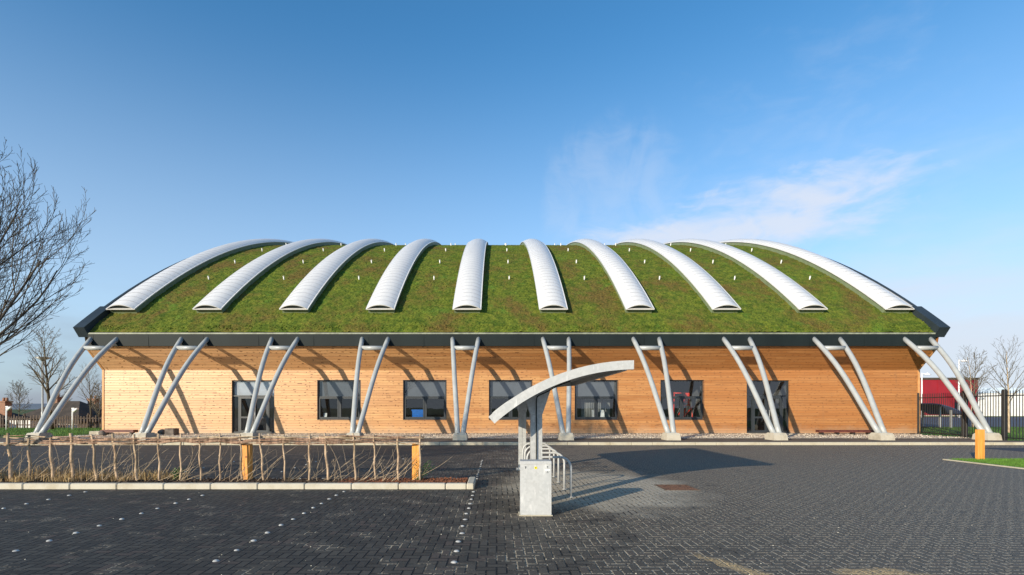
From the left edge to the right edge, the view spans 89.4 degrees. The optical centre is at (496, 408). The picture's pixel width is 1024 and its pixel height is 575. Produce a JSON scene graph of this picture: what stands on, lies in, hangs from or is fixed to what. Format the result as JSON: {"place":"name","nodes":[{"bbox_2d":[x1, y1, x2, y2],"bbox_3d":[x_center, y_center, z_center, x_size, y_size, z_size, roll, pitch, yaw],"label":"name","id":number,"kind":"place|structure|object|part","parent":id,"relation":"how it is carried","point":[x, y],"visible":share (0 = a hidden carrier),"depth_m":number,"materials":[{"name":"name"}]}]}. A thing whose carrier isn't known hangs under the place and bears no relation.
{"place":"outdoors","nodes":[
{"label":"outdoors","id":0,"kind":"place"},
{"bbox_2d":[12,409,36,414],"bbox_3d":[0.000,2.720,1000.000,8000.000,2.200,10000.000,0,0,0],"label":"ground","id":1,"kind":"structure","parent":0,"point":[21,412],"depth_m":588.65,"materials":[{"name":"green plant"}]},
{"bbox_2d":[0,398,29,427],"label":"bungalow","id":2,"kind":"object","parent":1,"relation":"on","point":[4,402],"visible":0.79,"depth_m":48.50,"materials":[{"name":"brick"}]},
{"bbox_2d":[6,379,30,427],"bbox_3d":[-36.555,-0.287,39.523,1.695,3.877,1.648,0,0,37],"label":"bare tree","id":3,"kind":"object","parent":1,"relation":"on","point":[20,388],"visible":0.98,"depth_m":39.51,"materials":[{"name":"grey plant"}]},
{"bbox_2d":[7,419,47,427],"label":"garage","id":4,"kind":"structure","parent":1,"relation":"on","point":[26,422],"depth_m":47.60,"materials":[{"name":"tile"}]},
{"bbox_2d":[0,137,94,362],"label":"bare tree","id":5,"kind":"object","parent":1,"relation":"on","point":[10,304],"visible":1,"depth_m":10.15,"materials":[{"name":"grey plant"}]},
{"bbox_2d":[0,413,101,427],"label":"timber fence","id":6,"kind":"object","parent":1,"relation":"on","point":[88,418],"visible":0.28,"depth_m":38.78,"materials":[{"name":"brown wood"}]},
{"bbox_2d":[22,394,101,427],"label":"bungalow","id":7,"kind":"object","parent":1,"relation":"on","point":[83,409],"visible":0.12,"depth_m":56.28,"materials":[{"name":"grey tile"}]},
{"bbox_2d":[74,364,101,427],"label":"bare tree","id":8,"kind":"object","parent":1,"relation":"on","point":[91,392],"visible":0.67,"depth_m":40.44,"materials":[{"name":"brown plant"}]},
{"bbox_2d":[87,396,98,407],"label":"bungalow","id":9,"kind":"object","parent":1,"relation":"on","point":[94,402],"visible":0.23,"depth_m":60.41,"materials":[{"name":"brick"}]},
{"bbox_2d":[88,384,101,427],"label":"distant tree","id":10,"kind":"object","parent":1,"relation":"on","point":[98,414],"visible":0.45,"depth_m":57.03,"materials":[{"name":"grey plant"}]},
{"bbox_2d":[0,442,1023,444],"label":"kerb","id":11,"kind":"structure","parent":1,"relation":"on","point":[717,443],"depth_m":22.40,"materials":[{"name":"beige concrete"}]},
{"bbox_2d":[25,239,1001,439],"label":"sports hall","id":12,"kind":"structure","parent":1,"relation":"on","point":[771,340],"depth_m":29.68,"materials":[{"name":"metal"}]},
{"bbox_2d":[223,380,275,434],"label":"door","id":13,"kind":"structure","parent":12,"relation":"in","point":[244,389],"depth_m":29.77,"materials":[{"name":"metal"}]},
{"bbox_2d":[317,380,360,419],"bbox_3d":[-9.075,-0.476,29.783,2.490,2.292,0.275,0,0,0],"label":"window","id":14,"kind":"structure","parent":12,"relation":"in","point":[326,389],"depth_m":29.88,"materials":[{"name":"metal"}]},
{"bbox_2d":[412,410,422,416],"bbox_3d":[-4.540,0.304,30.120,0.820,0.448,0.320,0,0,0],"label":"storage crate","id":15,"kind":"object","parent":12,"relation":"in","point":[417,413],"visible":0.71,"depth_m":29.98,"materials":[{"name":"blue plastic"}]},
{"bbox_2d":[403,380,445,419],"bbox_3d":[-4.145,-0.476,29.783,2.490,2.292,0.275,0,0,0],"label":"window","id":16,"kind":"structure","parent":12,"relation":"in","point":[413,389],"depth_m":29.90,"materials":[{"name":"metal"}]},
{"bbox_2d":[489,380,531,419],"bbox_3d":[0.785,-0.476,29.783,2.490,2.292,0.275,0,0,0],"label":"window","id":17,"kind":"structure","parent":12,"relation":"in","point":[498,389],"depth_m":29.90,"materials":[{"name":"metal"}]},
{"bbox_2d":[575,380,617,419],"bbox_3d":[5.715,-0.476,29.783,2.490,2.292,0.275,0,0,0],"label":"window","id":18,"kind":"structure","parent":12,"relation":"in","point":[595,389],"depth_m":29.90,"materials":[{"name":"metal"}]},
{"bbox_2d":[581,399,609,416],"bbox_3d":[5.800,0.000,30.400,1.700,1.400,0.060,0,0,0],"label":"window pane","id":19,"kind":"object","parent":18,"relation":"attached to","point":[587,406],"visible":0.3,"depth_m":30.40,"materials":[{"name":"glass"}]},
{"bbox_2d":[661,380,703,419],"bbox_3d":[10.645,-0.476,29.753,2.490,2.292,0.215,0,0,0],"label":"window","id":20,"kind":"structure","parent":12,"relation":"in","point":[681,398],"depth_m":29.77,"materials":[{"name":"metal"}]},
{"bbox_2d":[673,392,692,416],"bbox_3d":[10.929,0.238,30.541,1.311,2.401,1.038,0,0,0],"label":"exercise machine","id":21,"kind":"object","parent":12,"relation":"in","point":[678,406],"visible":0.44,"depth_m":30.61,"materials":[{"name":"red metal"}]},
{"bbox_2d":[745,380,796,433],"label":"door","id":22,"kind":"structure","parent":12,"relation":"in","point":[780,397],"depth_m":29.77,"materials":[{"name":"metal"}]},
{"bbox_2d":[917,389,1023,439],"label":"steel fence","id":23,"kind":"object","parent":1,"relation":"on","point":[965,425],"visible":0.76,"depth_m":25.86,"materials":[{"name":"black metal"}]},
{"bbox_2d":[956,349,996,416],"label":"distant tree","id":24,"kind":"object","parent":1,"relation":"on","point":[977,370],"visible":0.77,"depth_m":94.81,"materials":[{"name":"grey plant"}]},
{"bbox_2d":[0,428,101,437],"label":"lawn","id":25,"kind":"structure","parent":0,"point":[18,430],"depth_m":32.62,"materials":[{"name":"green plant"}]},
{"bbox_2d":[5,406,12,428],"bbox_3d":[-33.306,0.666,35.300,0.479,1.629,0.238,0,0,0],"label":"light post","id":26,"kind":"object","parent":25,"relation":"on","point":[8,408],"visible":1,"depth_m":35.27,"materials":[{"name":"white metal"}]},
{"bbox_2d":[36,357,49,415],"bbox_3d":[-32.000,-1.055,36.400,0.880,5.070,0.880,0,0,0],"label":"street lamp","id":27,"kind":"object","parent":25,"relation":"on","point":[42,406],"visible":0.49,"depth_m":36.35,"materials":[{"name":"silver metal"}]},
{"bbox_2d":[22,322,79,428],"bbox_3d":[-30.992,-2.182,35.971,3.142,7.439,3.457,0,0,-44],"label":"bare tree","id":28,"kind":"object","parent":25,"relation":"on","point":[46,389],"visible":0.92,"depth_m":35.47,"materials":[{"name":"brown plant"}]},
{"bbox_2d":[71,408,78,428],"bbox_3d":[-29.206,0.726,35.800,0.479,1.509,0.238,0,0,0],"label":"light post","id":29,"kind":"object","parent":25,"relation":"on","point":[74,409],"visible":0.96,"depth_m":35.77,"materials":[{"name":"white metal"}]},
{"bbox_2d":[12,403,99,408],"bbox_3d":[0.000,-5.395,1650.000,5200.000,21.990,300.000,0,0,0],"label":"hills","id":30,"kind":"structure","parent":0,"point":[35,406],"depth_m":1532.58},
{"bbox_2d":[165,428,178,434],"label":"stone block","id":31,"kind":"structure","parent":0,"point":[171,431],"depth_m":27.91,"materials":[{"name":"grey stone"}]},
{"bbox_2d":[0,445,1023,574],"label":"road","id":32,"kind":"structure","parent":0,"point":[796,506],"depth_m":7.63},
{"bbox_2d":[0,483,466,488],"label":"island kerb","id":33,"kind":"structure","parent":32,"relation":"on","point":[233,486],"depth_m":10.20,"materials":[{"name":"concrete"}]},
{"bbox_2d":[24,479,468,482],"bbox_3d":[-7.300,1.665,10.732,13.400,0.270,0.772,0,0,0],"label":"flower bed","id":34,"kind":"object","parent":32,"relation":"on","point":[228,480],"depth_m":10.78,"materials":[{"name":"soil"}]},
{"bbox_2d":[0,464,194,482],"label":"dry grass","id":35,"kind":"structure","parent":34,"relation":"on","point":[67,477],"depth_m":10.87,"materials":[{"name":"beige plant"}]},
{"bbox_2d":[171,466,186,479],"bbox_3d":[-6.680,1.388,10.853,0.281,0.347,0.301,0,0,0],"label":"leafy sapling","id":36,"kind":"object","parent":34,"relation":"on","point":[176,474],"visible":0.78,"depth_m":10.84,"materials":[{"name":"green plant"}]},
{"bbox_2d":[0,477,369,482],"bbox_3d":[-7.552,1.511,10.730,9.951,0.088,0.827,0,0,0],"label":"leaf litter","id":37,"kind":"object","parent":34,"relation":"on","point":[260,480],"visible":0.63,"depth_m":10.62,"materials":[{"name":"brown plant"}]},
{"bbox_2d":[0,432,452,481],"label":"woven fence","id":38,"kind":"object","parent":34,"relation":"on","point":[283,440],"visible":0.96,"depth_m":10.70,"materials":[{"name":"brown plant"}]},
{"bbox_2d":[242,443,252,479],"bbox_3d":[-5.270,1.170,10.900,0.180,0.860,0.140,0,0,0],"label":"timber post","id":39,"kind":"object","parent":34,"relation":"on","point":[247,450],"visible":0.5,"depth_m":10.83,"materials":[{"name":"orange wood"}]},
{"bbox_2d":[338,477,467,483],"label":"bark mulch","id":40,"kind":"object","parent":34,"relation":"on","point":[438,480],"visible":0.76,"depth_m":10.66,"materials":[{"name":"brown wood"}]},
{"bbox_2d":[412,444,418,479],"bbox_3d":[-1.700,1.170,10.890,0.160,0.860,0.120,0,0,0],"label":"timber post","id":41,"kind":"object","parent":34,"relation":"on","point":[415,447],"visible":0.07,"depth_m":10.83,"materials":[{"name":"orange wood"}]},
{"bbox_2d":[411,460,434,479],"bbox_3d":[-1.539,1.274,10.772,0.494,0.554,0.271,0,0,-13],"label":"leafy sapling","id":42,"kind":"object","parent":34,"relation":"on","point":[425,470],"visible":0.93,"depth_m":10.76,"materials":[{"name":"green plant"}]},
{"bbox_2d":[467,477,475,488],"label":"island kerb","id":43,"kind":"structure","parent":32,"relation":"on","point":[471,482],"depth_m":10.33,"materials":[{"name":"concrete"}]},
{"bbox_2d":[24,462,953,574],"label":"loose grit","id":44,"kind":"object","parent":32,"relation":"on","point":[550,537],"visible":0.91,"depth_m":6.39,"materials":[{"name":"stone"}]},
{"bbox_2d":[518,459,552,515],"bbox_3d":[0.579,1.218,7.798,0.501,0.865,0.285,0,0,0],"label":"electrical cabinet","id":45,"kind":"object","parent":32,"relation":"on","point":[535,487],"visible":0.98,"depth_m":7.67,"materials":[{"name":"grey metal"}]},
{"bbox_3d":[0.579,1.206,7.674,0.461,0.748,0.008,0,0,0],"label":"door","id":46,"kind":"part","parent":45,"relation":"part of","materials":[{"name":"white metal"}]},
{"bbox_2d":[522,442,551,471],"bbox_3d":[0.993,1.230,13.000,0.765,0.741,0.090,0,0,0],"label":"bicycle rack","id":47,"kind":"object","parent":32,"relation":"on","point":[529,443],"visible":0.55,"depth_m":12.98,"materials":[{"name":"metal"}]},
{"bbox_2d":[524,445,555,476],"bbox_3d":[0.993,1.230,12.040,0.765,0.741,0.090,0,0,0],"label":"bicycle rack","id":48,"kind":"object","parent":32,"relation":"on","point":[527,448],"visible":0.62,"depth_m":12.02,"materials":[{"name":"metal"}]},
{"bbox_2d":[526,448,559,482],"bbox_3d":[0.993,1.230,11.160,0.765,0.741,0.090,0,0,0],"label":"bicycle rack","id":49,"kind":"object","parent":32,"relation":"on","point":[554,450],"visible":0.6,"depth_m":11.14,"materials":[{"name":"metal"}]},
{"bbox_2d":[542,452,565,489],"bbox_3d":[0.993,1.230,10.190,0.765,0.741,0.090,0,0,0],"label":"bicycle rack","id":50,"kind":"object","parent":32,"relation":"on","point":[563,488],"visible":0.43,"depth_m":10.17,"materials":[{"name":"metal"}]},
{"bbox_2d":[542,456,572,497],"bbox_3d":[0.993,1.230,9.290,0.765,0.741,0.090,0,0,0],"label":"bicycle rack","id":51,"kind":"object","parent":32,"relation":"on","point":[570,465],"visible":0.58,"depth_m":9.27,"materials":[{"name":"metal"}]},
{"bbox_2d":[489,360,633,469],"bbox_3d":[0.982,0.435,10.815,2.219,2.330,5.870,0,0,0],"label":"bicycle shelter","id":52,"kind":"object","parent":32,"relation":"on","point":[533,399],"visible":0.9,"depth_m":8.59,"materials":[{"name":"metal"}]},
{"bbox_2d":[654,484,699,489],"bbox_3d":[3.625,1.621,10.425,0.690,0.059,0.750,0,0,0],"label":"access cover","id":53,"kind":"object","parent":32,"relation":"on","point":[675,487],"visible":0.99,"depth_m":10.40,"materials":[{"name":"metal"}]},
{"bbox_2d":[985,448,1023,451],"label":"tarmac patch","id":54,"kind":"object","parent":32,"relation":"on","point":[1016,449],"depth_m":19.94,"materials":[{"name":"grey asphalt"}]},
{"bbox_2d":[0,435,1023,442],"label":"pavement","id":55,"kind":"structure","parent":0,"point":[482,440],"depth_m":23.67,"materials":[{"name":"grey concrete"}]},
{"bbox_2d":[89,431,98,434],"bbox_3d":[-22.600,1.400,29.250,0.600,0.200,0.500,0,0,0],"label":"brick stack","id":56,"kind":"object","parent":55,"relation":"on","point":[93,432],"visible":0.45,"depth_m":29.00,"materials":[{"name":"concrete"}]},
{"bbox_2d":[66,433,960,438],"bbox_3d":[0.400,1.466,27.314,45.800,0.033,4.773,0,0,0],"label":"gravel strip","id":57,"kind":"object","parent":55,"relation":"on","point":[619,435],"visible":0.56,"depth_m":27.59,"materials":[{"name":"grey gravel"}]},
{"bbox_2d":[98,431,106,435],"bbox_3d":[-20.905,1.370,27.411,0.396,0.360,0.371,0,0,0],"label":"boulder","id":58,"kind":"object","parent":57,"relation":"on","point":[103,433],"visible":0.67,"depth_m":27.31,"materials":[{"name":"grey stone"}]},
{"bbox_2d":[100,430,137,434],"bbox_3d":[-20.975,1.340,28.700,1.850,0.280,0.400,0,0,0],"label":"bench","id":59,"kind":"object","parent":57,"relation":"on","point":[132,432],"visible":0.74,"depth_m":28.50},
{"bbox_2d":[157,429,164,434],"bbox_3d":[-18.610,1.360,28.699,0.479,0.396,0.385,0,0,0],"label":"boulder","id":60,"kind":"object","parent":57,"relation":"on","point":[161,431],"visible":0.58,"depth_m":28.57,"materials":[{"name":"grey stone"}]},
{"bbox_2d":[73,433,968,437],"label":"gravel stones","id":61,"kind":"object","parent":57,"relation":"on","point":[510,434],"visible":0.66,"depth_m":27.28,"materials":[{"name":"grey gravel"}]},
{"bbox_2d":[816,430,873,434],"bbox_3d":[19.250,1.340,28.600,3.000,0.280,0.400,0,0,0],"label":"bench","id":62,"kind":"object","parent":57,"relation":"on","point":[838,432],"visible":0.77,"depth_m":28.40,"materials":[{"name":"brown wood"}]},
{"bbox_2d":[0,0,1023,403],"label":"sky","id":63,"kind":"structure","parent":0,"point":[883,140],"materials":[{"name":"blue"}]},
{"bbox_2d":[920,378,978,415],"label":"red building","id":64,"kind":"structure","parent":0,"point":[936,386],"depth_m":100.00,"materials":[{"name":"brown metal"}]},
{"bbox_2d":[919,427,1023,440],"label":"lawn","id":65,"kind":"structure","parent":0,"point":[937,430],"depth_m":34.96,"materials":[{"name":"green plant"}]},
{"bbox_2d":[921,403,959,427],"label":"dark shelter","id":66,"kind":"object","parent":65,"relation":"on","point":[937,410],"visible":0.29,"depth_m":42.72,"materials":[{"name":"metal"}]},
{"bbox_2d":[951,346,991,426],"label":"bare tree","id":67,"kind":"object","parent":65,"relation":"on","point":[971,373],"visible":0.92,"depth_m":43.38,"materials":[{"name":"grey plant"}]},
{"bbox_2d":[979,336,1023,432],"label":"bare tree","id":68,"kind":"object","parent":65,"relation":"on","point":[1011,367],"visible":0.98,"depth_m":33.32,"materials":[{"name":"brown plant"}]},
{"bbox_2d":[921,417,1023,426],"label":"road","id":69,"kind":"structure","parent":0,"point":[936,421],"depth_m":61.53,"materials":[{"name":"asphalt"}]},
{"bbox_2d":[921,372,930,402],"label":"floodlight mast","id":70,"kind":"object","parent":69,"relation":"on","point":[927,373],"visible":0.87,"depth_m":84.95,"materials":[{"name":"white metal"}]},
{"bbox_2d":[958,359,967,417],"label":"floodlight mast","id":71,"kind":"object","parent":69,"relation":"on","point":[958,381],"visible":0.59,"depth_m":84.91,"materials":[{"name":"white metal"}]},
{"bbox_2d":[924,416,1023,416],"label":"lawn","id":72,"kind":"structure","parent":0,"point":[984,416],"depth_m":96.20,"materials":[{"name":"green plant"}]},
{"bbox_2d":[978,388,1023,415],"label":"white building","id":73,"kind":"structure","parent":0,"point":[984,391],"depth_m":104.00,"materials":[{"name":"white metal"}]},
{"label":"verge grass","id":74,"kind":"structure","parent":0,"visible":0},
{"bbox_2d":[943,459,1023,468],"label":"edging","id":75,"kind":"object","parent":74,"relation":"on","point":[984,464],"visible":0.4,"depth_m":14.64,"materials":[{"name":"beige concrete"}]},
{"bbox_2d":[949,458,1023,467],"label":"grass","id":76,"kind":"structure","parent":74,"relation":"on","point":[1016,462],"depth_m":15.10,"materials":[{"name":"green plant"}]},
{"bbox_2d":[975,429,984,459],"bbox_3d":[14.755,1.175,15.785,0.190,1.050,0.130,0,0,0],"label":"timber post","id":77,"kind":"object","parent":76,"relation":"on","point":[979,443],"visible":0.79,"depth_m":15.72,"materials":[{"name":"orange wood"}]}
]}

